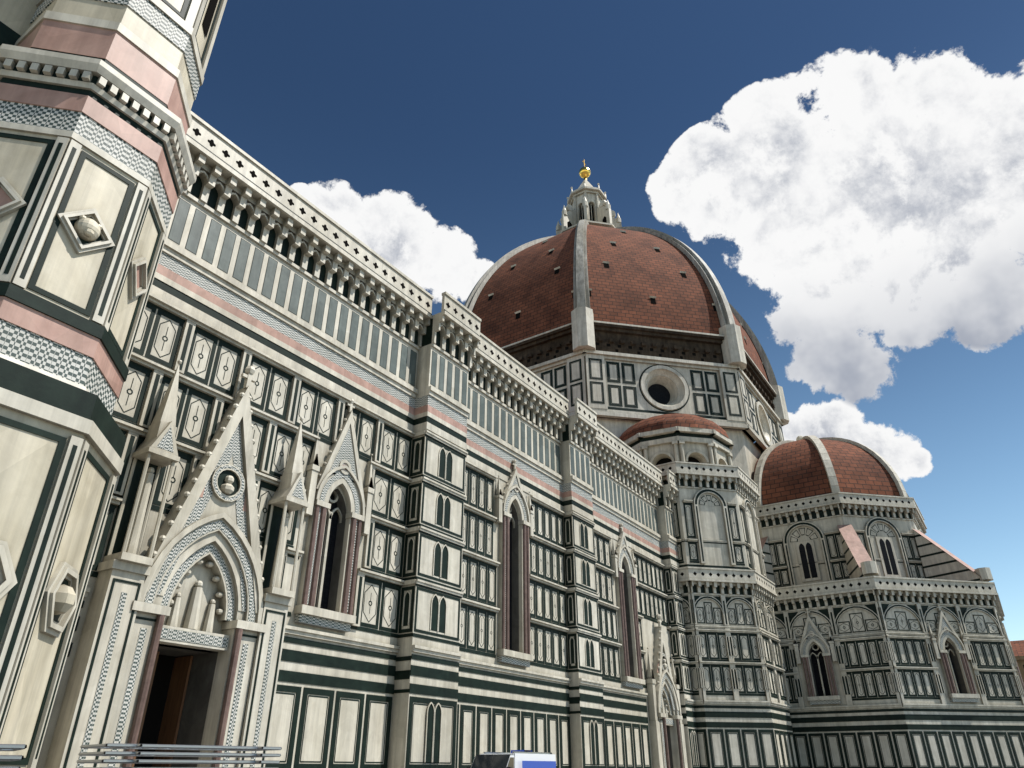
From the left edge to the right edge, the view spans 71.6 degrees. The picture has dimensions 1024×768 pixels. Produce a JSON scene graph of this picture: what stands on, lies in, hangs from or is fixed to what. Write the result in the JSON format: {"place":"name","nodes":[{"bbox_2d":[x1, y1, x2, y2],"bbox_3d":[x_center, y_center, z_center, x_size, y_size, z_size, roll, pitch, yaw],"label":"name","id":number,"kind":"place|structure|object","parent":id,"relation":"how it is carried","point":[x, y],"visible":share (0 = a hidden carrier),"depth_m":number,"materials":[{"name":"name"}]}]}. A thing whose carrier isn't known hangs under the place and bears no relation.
{"place":"outdoors","nodes":[
{"label":"outdoors","id":0,"kind":"place"},
{"bbox_2d":[191,0,1023,640],"label":"sky","id":1,"kind":"structure","parent":0,"point":[848,175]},
{"bbox_2d":[1010,640,1023,682],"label":"town house","id":2,"kind":"structure","parent":0,"point":[1018,648],"depth_m":101.32,"materials":[{"name":"paint"}]},
{"bbox_3d":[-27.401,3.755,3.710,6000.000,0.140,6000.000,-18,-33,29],"label":"ground","id":3,"kind":"structure","parent":0,"visible":0},
{"bbox_2d":[0,0,226,767],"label":"campanile","id":4,"kind":"structure","parent":3,"relation":"on","point":[98,177],"depth_m":13.22,"materials":[{"name":"white stone"}]},
{"bbox_2d":[0,743,281,767],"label":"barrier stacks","id":5,"kind":"object","parent":3,"relation":"on","point":[10,747],"visible":1,"depth_m":9.17,"materials":[{"name":"silver metal"}]},
{"bbox_2d":[36,111,700,767],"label":"cathedral nave","id":6,"kind":"structure","parent":3,"relation":"on","point":[366,509],"depth_m":35.22,"materials":[{"name":"white marble"},{"name":"green marble"},{"name":"pink marble"}]},
{"bbox_2d":[467,750,555,767],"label":"van","id":7,"kind":"object","parent":3,"relation":"on","point":[521,759],"visible":1,"depth_m":32.54,"materials":[{"name":"white paint"}]},
{"bbox_2d":[597,417,761,479],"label":"crossing","id":8,"kind":"object","parent":3,"relation":"on","point":[746,452],"visible":0.08,"depth_m":90.07,"materials":[{"name":"white stone"}]},
{"bbox_2d":[464,161,788,452],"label":"dome","id":9,"kind":"object","parent":8,"relation":"on","point":[597,307],"visible":0.54,"depth_m":98.46,"materials":[{"name":"red stone"}]},
{"bbox_2d":[655,461,798,767],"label":"cathedral pier","id":10,"kind":"structure","parent":3,"relation":"on","point":[738,676],"depth_m":67.03,"materials":[{"name":"white stone"}]},
{"bbox_2d":[619,413,733,465],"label":"small exedra","id":11,"kind":"object","parent":10,"relation":"on","point":[660,439],"visible":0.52,"depth_m":81.94,"materials":[{"name":"white stone"}]},
{"bbox_2d":[753,435,1023,767],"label":"domed apse","id":12,"kind":"structure","parent":3,"relation":"on","point":[896,647],"depth_m":71.09,"materials":[{"name":"white stone"}]}
]}

